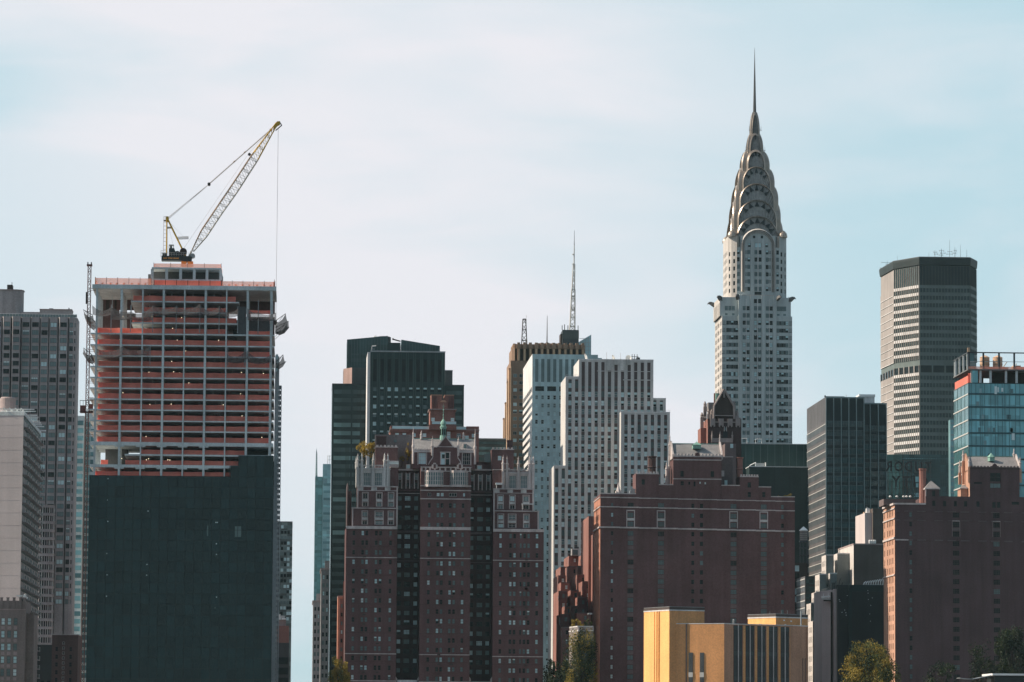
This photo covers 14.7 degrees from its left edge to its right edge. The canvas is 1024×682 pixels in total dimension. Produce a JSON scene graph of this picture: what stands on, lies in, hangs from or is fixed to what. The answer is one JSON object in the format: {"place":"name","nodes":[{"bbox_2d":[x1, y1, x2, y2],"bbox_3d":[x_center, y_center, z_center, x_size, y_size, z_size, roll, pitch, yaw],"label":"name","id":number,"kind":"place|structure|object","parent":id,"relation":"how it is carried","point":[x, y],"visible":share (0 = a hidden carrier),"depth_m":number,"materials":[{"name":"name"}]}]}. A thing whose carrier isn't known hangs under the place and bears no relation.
{"place":"outdoors","nodes":[
{"label":"outdoors","id":0,"kind":"place"},
{"bbox_2d":[0,597,37,681],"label":"stone building","id":1,"kind":"structure","parent":0,"point":[18,638],"depth_m":1141.53,"materials":[{"name":"grey stone"}]},
{"bbox_2d":[0,397,45,678],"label":"slab tower","id":2,"kind":"structure","parent":0,"point":[21,443],"depth_m":1177.97,"materials":[{"name":"concrete"}]},
{"bbox_2d":[0,285,78,633],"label":"apartment tower","id":3,"kind":"structure","parent":0,"point":[39,363],"depth_m":1447.17,"materials":[{"name":"concrete"}]},
{"bbox_2d":[0,321,74,603],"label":"window","id":4,"kind":"structure","parent":3,"relation":"in","point":[44,324],"depth_m":1446.37,"materials":[{"name":"grey glass"}]},
{"bbox_2d":[37,645,51,681],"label":"dark block","id":5,"kind":"structure","parent":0,"point":[45,661],"depth_m":1319.39,"materials":[{"name":"black paint"}]},
{"bbox_2d":[37,505,55,644],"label":"round wing","id":6,"kind":"structure","parent":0,"point":[46,573],"depth_m":1427.82,"materials":[{"name":"grey concrete"}]},
{"bbox_2d":[51,634,80,681],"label":"brick block","id":7,"kind":"structure","parent":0,"point":[66,657],"depth_m":1290.25,"materials":[{"name":"brown"}]},
{"bbox_2d":[74,411,93,681],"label":"glass tower","id":8,"kind":"structure","parent":0,"point":[80,503],"depth_m":1743.66,"materials":[{"name":"glass"}]},
{"bbox_2d":[314,449,330,599],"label":"finned glass tower","id":9,"kind":"structure","parent":0,"point":[322,523],"depth_m":2595.02,"materials":[{"name":"teal glass"}]},
{"bbox_2d":[320,561,329,681],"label":"narrow slate block","id":10,"kind":"structure","parent":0,"point":[324,625],"depth_m":1644.87,"materials":[{"name":"grey concrete"}]},
{"bbox_2d":[346,336,439,367],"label":"sloped crown tower","id":11,"kind":"structure","parent":0,"point":[358,350],"depth_m":1647.38,"materials":[{"name":"teal glass"}]},
{"bbox_2d":[328,367,463,681],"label":"banded tower","id":12,"kind":"structure","parent":0,"point":[348,417],"depth_m":1547.27,"materials":[{"name":"teal glass"}]},
{"bbox_2d":[365,350,444,467],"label":"ribbed slab","id":13,"kind":"structure","parent":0,"point":[402,387],"depth_m":1505.74,"materials":[{"name":"black stone"}]},
{"bbox_2d":[373,359,376,380],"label":"window","id":14,"kind":"structure","parent":13,"relation":"in","point":[374,360],"depth_m":1506.20,"materials":[{"name":"black glass"}]},
{"bbox_2d":[380,359,383,380],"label":"window","id":15,"kind":"structure","parent":13,"relation":"in","point":[382,360],"depth_m":1506.20,"materials":[{"name":"black glass"}]},
{"bbox_2d":[388,359,390,381],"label":"window","id":16,"kind":"structure","parent":13,"relation":"in","point":[389,360],"depth_m":1506.20,"materials":[{"name":"black glass"}]},
{"bbox_2d":[395,359,397,381],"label":"window","id":17,"kind":"structure","parent":13,"relation":"in","point":[396,360],"depth_m":1506.56,"materials":[{"name":"black glass"}]},
{"bbox_2d":[402,359,405,381],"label":"window","id":18,"kind":"structure","parent":13,"relation":"in","point":[403,360],"depth_m":1506.56,"materials":[{"name":"black glass"}]},
{"bbox_2d":[409,359,412,381],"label":"window","id":19,"kind":"structure","parent":13,"relation":"in","point":[410,360],"depth_m":1506.93,"materials":[{"name":"black glass"}]},
{"bbox_2d":[394,387,440,425],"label":"window","id":20,"kind":"structure","parent":13,"relation":"in","point":[396,388],"depth_m":1505.46,"materials":[{"name":"grey glass"}]},
{"bbox_2d":[416,359,419,381],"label":"window","id":21,"kind":"structure","parent":13,"relation":"in","point":[418,360],"depth_m":1506.93,"materials":[{"name":"black glass"}]},
{"bbox_2d":[424,359,426,381],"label":"window","id":22,"kind":"structure","parent":13,"relation":"in","point":[425,361],"depth_m":1506.93,"materials":[{"name":"black glass"}]},
{"bbox_2d":[431,360,433,381],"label":"window","id":23,"kind":"structure","parent":13,"relation":"in","point":[432,361],"depth_m":1507.30,"materials":[{"name":"black glass"}]},
{"bbox_2d":[438,360,440,381],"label":"window","id":24,"kind":"structure","parent":13,"relation":"in","point":[439,361],"depth_m":1507.30,"materials":[{"name":"black glass"}]},
{"bbox_2d":[388,395,478,461],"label":"notched brick tower","id":25,"kind":"structure","parent":0,"point":[435,411],"depth_m":1358.96,"materials":[{"name":"brown"}]},
{"bbox_2d":[343,403,543,681],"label":"gothic apartment tower","id":26,"kind":"structure","parent":0,"point":[444,560],"depth_m":1270.87,"materials":[{"name":"brick"}]},
{"bbox_2d":[356,441,374,466],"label":"roof tree","id":27,"kind":"object","parent":26,"relation":"on","point":[363,449],"visible":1,"depth_m":1281.90,"materials":[{"name":"yellow plant"}]},
{"bbox_2d":[364,473,370,484],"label":"window","id":28,"kind":"structure","parent":26,"relation":"in","point":[367,476],"depth_m":1273.62,"materials":[{"name":"glass"}]},
{"bbox_2d":[375,473,381,484],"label":"window","id":29,"kind":"structure","parent":26,"relation":"in","point":[378,476],"depth_m":1273.93,"materials":[{"name":"glass"}]},
{"bbox_2d":[375,512,382,516],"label":"window","id":30,"kind":"structure","parent":26,"relation":"in","point":[378,514],"depth_m":1271.44,"materials":[{"name":"glass"}]},
{"bbox_2d":[404,443,411,463],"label":"roof tree","id":31,"kind":"object","parent":26,"relation":"on","point":[409,453],"visible":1,"depth_m":1282.96,"materials":[{"name":"green plant"}]},
{"bbox_2d":[418,453,425,463],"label":"window","id":32,"kind":"structure","parent":26,"relation":"in","point":[422,456],"depth_m":1279.23,"materials":[{"name":"glass"}]},
{"bbox_2d":[425,470,443,486],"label":"bay window","id":33,"kind":"structure","parent":26,"relation":"in","point":[433,478],"depth_m":1270.51,"materials":[{"name":"glass"}]},
{"bbox_2d":[351,456,537,681],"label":"window","id":34,"kind":"structure","parent":26,"relation":"in","point":[499,457],"depth_m":1269.27,"materials":[{"name":"grey glass"}]},
{"bbox_2d":[450,470,467,486],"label":"bay window","id":35,"kind":"structure","parent":26,"relation":"in","point":[458,478],"depth_m":1270.82,"materials":[{"name":"glass"}]},
{"bbox_2d":[463,453,469,464],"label":"window","id":36,"kind":"structure","parent":26,"relation":"in","point":[466,456],"depth_m":1279.85,"materials":[{"name":"glass"}]},
{"bbox_2d":[509,476,515,487],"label":"window","id":37,"kind":"structure","parent":26,"relation":"in","point":[512,479],"depth_m":1276.11,"materials":[{"name":"glass"}]},
{"bbox_2d":[520,476,526,487],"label":"window","id":38,"kind":"structure","parent":26,"relation":"in","point":[523,478],"depth_m":1276.42,"materials":[{"name":"glass"}]},
{"bbox_2d":[479,438,505,461],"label":"banded block","id":39,"kind":"structure","parent":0,"point":[486,445],"depth_m":1705.94,"materials":[{"name":"glass"}]},
{"bbox_2d":[0,0,1023,681],"label":"sky","id":40,"kind":"structure","parent":0,"point":[438,164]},
{"bbox_2d":[521,315,526,343],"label":"lattice tower","id":41,"kind":"structure","parent":0,"point":[525,340],"depth_m":1742.42,"materials":[{"name":"grey metal"}]},
{"bbox_2d":[503,342,584,470],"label":"golden tower","id":42,"kind":"structure","parent":0,"point":[519,355],"depth_m":1735.24,"materials":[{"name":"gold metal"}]},
{"bbox_2d":[522,354,601,681],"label":"pale blue tower","id":43,"kind":"structure","parent":0,"point":[544,376],"depth_m":1648.47,"materials":[{"name":"white stone"}]},
{"bbox_2d":[535,359,537,381],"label":"window","id":44,"kind":"structure","parent":43,"relation":"in","point":[536,360],"depth_m":1650.20,"materials":[{"name":"glass"}]},
{"bbox_2d":[535,386,543,390],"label":"window","id":45,"kind":"structure","parent":43,"relation":"in","point":[537,388],"depth_m":1649.80,"materials":[{"name":"black glass"}]},
{"bbox_2d":[541,359,543,381],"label":"window","id":46,"kind":"structure","parent":43,"relation":"in","point":[542,360],"depth_m":1650.20,"materials":[{"name":"grey glass"}]},
{"bbox_2d":[547,359,549,381],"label":"window","id":47,"kind":"structure","parent":43,"relation":"in","point":[548,360],"depth_m":1650.60,"materials":[{"name":"glass"}]},
{"bbox_2d":[547,386,555,390],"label":"window","id":48,"kind":"structure","parent":43,"relation":"in","point":[549,388],"depth_m":1649.80,"materials":[{"name":"black glass"}]},
{"bbox_2d":[546,395,560,681],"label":"window","id":49,"kind":"structure","parent":43,"relation":"in","point":[548,396],"depth_m":1646.98,"materials":[{"name":"grey"}]},
{"bbox_2d":[553,359,555,381],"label":"window","id":50,"kind":"structure","parent":43,"relation":"in","point":[554,360],"depth_m":1650.60,"materials":[{"name":"glass"}]},
{"bbox_2d":[559,359,561,381],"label":"window","id":51,"kind":"structure","parent":43,"relation":"in","point":[560,360],"depth_m":1651.00,"materials":[{"name":"grey glass"}]},
{"bbox_2d":[565,359,567,375],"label":"window","id":52,"kind":"structure","parent":43,"relation":"in","point":[566,360],"depth_m":1651.00,"materials":[{"name":"grey glass"}]},
{"bbox_2d":[571,359,573,375],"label":"window","id":53,"kind":"structure","parent":43,"relation":"in","point":[572,360],"depth_m":1651.41,"materials":[{"name":"grey glass"}]},
{"bbox_2d":[559,230,578,344],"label":"mast tower","id":54,"kind":"structure","parent":0,"point":[569,336],"depth_m":2271.99,"materials":[{"name":"metal"}]},
{"bbox_2d":[553,516,593,678],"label":"terraced brick building","id":55,"kind":"structure","parent":0,"point":[573,589],"depth_m":1323.96,"materials":[{"name":"red brick"}]},
{"bbox_2d":[571,547,578,555],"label":"cooling unit","id":56,"kind":"object","parent":55,"relation":"on","point":[575,551],"visible":1,"depth_m":1400.85,"materials":[{"name":"grey metal"}]},
{"bbox_2d":[562,577,587,659],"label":"window","id":57,"kind":"structure","parent":55,"relation":"in","point":[566,586],"depth_m":1313.41,"materials":[{"name":"grey glass"}]},
{"bbox_2d":[569,613,593,681],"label":"stone terrace","id":58,"kind":"structure","parent":0,"point":[577,628],"depth_m":1248.80,"materials":[{"name":"grey stone"}]},
{"bbox_2d":[571,619,583,625],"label":"terrace shrub","id":59,"kind":"object","parent":58,"relation":"on","point":[575,621],"visible":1,"depth_m":1252.32,"materials":[{"name":"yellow plant"}]},
{"bbox_2d":[579,335,590,354],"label":"glass shard tower","id":60,"kind":"structure","parent":0,"point":[586,341],"depth_m":2417.75,"materials":[{"name":"teal glass"}]},
{"bbox_2d":[698,389,740,484],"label":"gothic crown tower","id":61,"kind":"structure","parent":0,"point":[720,418],"depth_m":1354.80,"materials":[{"name":"brick"}]},
{"bbox_2d":[643,606,807,681],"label":"yellow brick building","id":62,"kind":"structure","parent":0,"point":[684,644],"depth_m":1133.82,"materials":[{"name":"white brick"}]},
{"bbox_2d":[741,438,807,562],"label":"green panel block","id":63,"kind":"structure","parent":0,"point":[783,471],"depth_m":1563.75,"materials":[{"name":"green glass"}]},
{"bbox_2d":[749,462,765,465],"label":"roof unit","id":64,"kind":"structure","parent":63,"relation":"on","point":[759,464],"depth_m":1567.48,"materials":[{"name":"grey metal"}]},
{"bbox_2d":[806,553,849,681],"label":"grey stepped building","id":65,"kind":"structure","parent":0,"point":[836,567],"depth_m":1406.28,"materials":[{"name":"concrete"}]},
{"bbox_2d":[807,562,822,681],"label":"window","id":66,"kind":"structure","parent":65,"relation":"in","point":[822,562],"depth_m":1379.13,"materials":[{"name":"grey glass"}]},
{"bbox_2d":[807,395,886,575],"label":"dark finned tower","id":67,"kind":"structure","parent":0,"point":[847,457],"depth_m":1514.14,"materials":[{"name":"glass"}]},
{"bbox_2d":[856,394,874,402],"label":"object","id":68,"kind":"structure","parent":67,"relation":"on","point":[869,398],"depth_m":1528.94,"materials":[{"name":"white metal"}]},
{"bbox_2d":[814,585,883,681],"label":"black pier building","id":69,"kind":"structure","parent":0,"point":[845,616],"depth_m":1336.23,"materials":[{"name":"paint"}]},
{"bbox_2d":[821,593,830,600],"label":"window cleaning cradle","id":70,"kind":"object","parent":69,"relation":"attached to","point":[825,598],"depth_m":1337.79,"materials":[{"name":"white paint"}]},
{"bbox_2d":[863,579,883,584],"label":"roof catwalk","id":71,"kind":"object","parent":69,"relation":"on","point":[873,582],"visible":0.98,"depth_m":1343.10,"materials":[{"name":"white paint"}]},
{"bbox_2d":[838,508,883,584],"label":"stepped building","id":72,"kind":"structure","parent":0,"point":[866,560],"depth_m":1403.68,"materials":[{"name":"grey concrete"}]},
{"bbox_2d":[887,454,948,499],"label":"teal glass hotel","id":73,"kind":"structure","parent":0,"point":[940,471],"depth_m":1886.69,"materials":[{"name":"teal glass"}]},
{"bbox_2d":[879,257,976,454],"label":"octagonal tower","id":74,"kind":"structure","parent":0,"point":[928,315],"depth_m":2027.63,"materials":[{"name":"grey concrete"}]},
{"bbox_2d":[948,420,953,495],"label":"slim pale building","id":75,"kind":"structure","parent":0,"point":[951,452],"depth_m":1413.88,"materials":[{"name":"white stone"}]},
{"bbox_2d":[953,347,1023,496],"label":"teal glass tower","id":76,"kind":"structure","parent":0,"point":[988,418],"depth_m":1340.57,"materials":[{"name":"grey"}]},
{"bbox_2d":[980,355,989,366],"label":"roof tank","id":77,"kind":"object","parent":76,"relation":"on","point":[986,358],"visible":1,"depth_m":1347.42,"materials":[{"name":"brown wood"}]},
{"bbox_2d":[993,355,1002,366],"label":"roof tank","id":78,"kind":"object","parent":76,"relation":"on","point":[995,358],"visible":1,"depth_m":1347.62,"materials":[{"name":"brown wood"}]},
{"bbox_2d":[957,673,1023,681],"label":"flat roof pavilion","id":79,"kind":"structure","parent":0,"point":[1000,677],"depth_m":1091.15,"materials":[{"name":"white paint"}]},
{"bbox_3d":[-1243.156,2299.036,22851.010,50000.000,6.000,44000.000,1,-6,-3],"label":"ground","id":80,"kind":"structure","parent":0,"visible":0},
{"bbox_2d":[80,262,95,681],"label":"hoist mast","id":81,"kind":"object","parent":80,"relation":"on","point":[83,408],"visible":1,"depth_m":1091.27,"materials":[{"name":"grey metal"}]},
{"bbox_2d":[83,263,288,681],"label":"tower under construction","id":82,"kind":"structure","parent":80,"relation":"on","point":[183,547],"depth_m":1088.55,"materials":[{"name":"concrete"}]},
{"bbox_2d":[161,121,281,321],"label":"luffing crane","id":83,"kind":"object","parent":82,"relation":"on","point":[178,256],"visible":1,"depth_m":1104.52,"materials":[{"name":"paint"}]},
{"bbox_2d":[277,643,288,681],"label":"dark glass block","id":84,"kind":"structure","parent":80,"relation":"on","point":[283,665],"depth_m":1393.27,"materials":[{"name":"metal"}]},
{"bbox_2d":[277,620,288,642],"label":"brick walkup","id":85,"kind":"structure","parent":80,"relation":"on","point":[283,633],"depth_m":1444.20,"materials":[{"name":"red brick"}]},
{"bbox_2d":[276,521,292,681],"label":"tiled tower","id":86,"kind":"structure","parent":80,"relation":"on","point":[285,585],"depth_m":1496.14,"materials":[{"name":"grey tile"}]},
{"bbox_2d":[312,594,320,681],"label":"narrow stone block","id":87,"kind":"structure","parent":80,"relation":"on","point":[316,645],"depth_m":1793.43,"materials":[{"name":"brick"}]},
{"bbox_2d":[327,656,350,681],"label":"street tree","id":88,"kind":"object","parent":80,"relation":"on","point":[336,674],"visible":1,"depth_m":1228.99,"materials":[{"name":"green plant"}]},
{"bbox_2d":[337,581,343,670],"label":"narrow orange building","id":89,"kind":"structure","parent":80,"relation":"on","point":[340,627],"depth_m":1295.70,"materials":[{"name":"red brick"}]},
{"bbox_2d":[543,658,553,681],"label":"shade tree","id":90,"kind":"object","parent":80,"relation":"on","point":[546,677],"visible":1,"depth_m":1238.24,"materials":[{"name":"green plant"}]},
{"bbox_2d":[547,659,567,681],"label":"shade tree","id":91,"kind":"object","parent":80,"relation":"on","point":[553,672],"visible":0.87,"depth_m":1232.06,"materials":[{"name":"green plant"}]},
{"bbox_2d":[560,627,598,681],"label":"park tree","id":92,"kind":"object","parent":80,"relation":"on","point":[582,668],"visible":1,"depth_m":1222.43,"materials":[{"name":"green plant"}]},
{"bbox_2d":[548,359,669,667],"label":"striped tower","id":93,"kind":"structure","parent":80,"relation":"on","point":[615,422],"depth_m":1487.23,"materials":[{"name":"white stone"}]},
{"bbox_2d":[555,383,666,576],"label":"window","id":94,"kind":"structure","parent":93,"relation":"in","point":[569,384],"depth_m":1485.38,"materials":[{"name":"grey glass"}]},
{"bbox_2d":[593,435,794,681],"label":"wide brick apartments","id":95,"kind":"structure","parent":80,"relation":"on","point":[698,528],"depth_m":1266.78,"materials":[{"name":"brick"}]},
{"bbox_2d":[610,482,783,677],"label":"window","id":96,"kind":"structure","parent":95,"relation":"in","point":[701,505],"depth_m":1266.49,"materials":[{"name":"grey glass"}]},
{"bbox_2d":[708,50,795,443],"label":"art deco tower","id":97,"kind":"structure","parent":80,"relation":"on","point":[752,317],"depth_m":1819.91,"materials":[{"name":"white stone"}]},
{"bbox_2d":[720,243,787,441],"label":"window","id":98,"kind":"structure","parent":97,"relation":"in","point":[749,244],"depth_m":1818.15,"materials":[{"name":"grey glass"}]},
{"bbox_2d":[795,563,807,613],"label":"dark service block","id":99,"kind":"structure","parent":80,"relation":"on","point":[801,569],"depth_m":1481.83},
{"bbox_2d":[799,527,807,562],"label":"rooftop water tank","id":100,"kind":"object","parent":99,"relation":"on","point":[803,534],"visible":1,"depth_m":1476.84,"materials":[{"name":"grey metal"}]},
{"bbox_2d":[796,576,814,613],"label":"gridded low block","id":101,"kind":"structure","parent":80,"relation":"on","point":[805,588],"depth_m":1457.85,"materials":[{"name":"grey glass"}]},
{"bbox_2d":[838,638,896,681],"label":"broadleaf tree","id":102,"kind":"object","parent":80,"relation":"on","point":[865,672],"visible":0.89,"depth_m":1216.39,"materials":[{"name":"green plant"}]},
{"bbox_2d":[872,657,901,681],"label":"broadleaf tree","id":103,"kind":"object","parent":80,"relation":"on","point":[881,676],"visible":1,"depth_m":1208.69,"materials":[{"name":"green plant"}]},
{"bbox_2d":[922,660,958,681],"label":"riverside tree","id":104,"kind":"object","parent":80,"relation":"on","point":[942,668],"visible":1,"depth_m":1189.32,"materials":[{"name":"green plant"}]},
{"bbox_2d":[879,450,1023,681],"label":"brick apartments","id":105,"kind":"structure","parent":80,"relation":"on","point":[953,577],"depth_m":1248.72,"materials":[{"name":"brick"}]},
{"bbox_2d":[886,460,932,498],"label":"roof sign","id":106,"kind":"object","parent":105,"relation":"attached to","point":[907,470],"visible":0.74,"depth_m":1272.74,"materials":[{"name":"black metal"}]},
{"bbox_2d":[953,655,959,660],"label":"window","id":107,"kind":"structure","parent":105,"relation":"in","point":[955,657],"depth_m":1245.94,"materials":[{"name":"grey glass"}]},
{"bbox_2d":[990,473,1000,481],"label":"window","id":108,"kind":"structure","parent":105,"relation":"in","point":[994,477],"depth_m":1252.34,"materials":[{"name":"grey glass"}]},
{"bbox_2d":[990,483,1000,487],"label":"window","id":109,"kind":"structure","parent":105,"relation":"in","point":[992,485],"depth_m":1252.04,"materials":[{"name":"grey glass"}]},
{"bbox_2d":[993,522,999,527],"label":"window","id":110,"kind":"structure","parent":105,"relation":"in","point":[995,524],"depth_m":1250.82,"materials":[{"name":"grey glass"}]},
{"bbox_2d":[968,638,997,681],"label":"riverside tree","id":111,"kind":"object","parent":80,"relation":"on","point":[977,669],"visible":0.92,"depth_m":1183.70,"materials":[{"name":"green plant"}]},
{"bbox_2d":[989,624,1023,673],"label":"riverside tree","id":112,"kind":"object","parent":80,"relation":"on","point":[1004,648],"visible":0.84,"depth_m":1174.06,"materials":[{"name":"green plant"}]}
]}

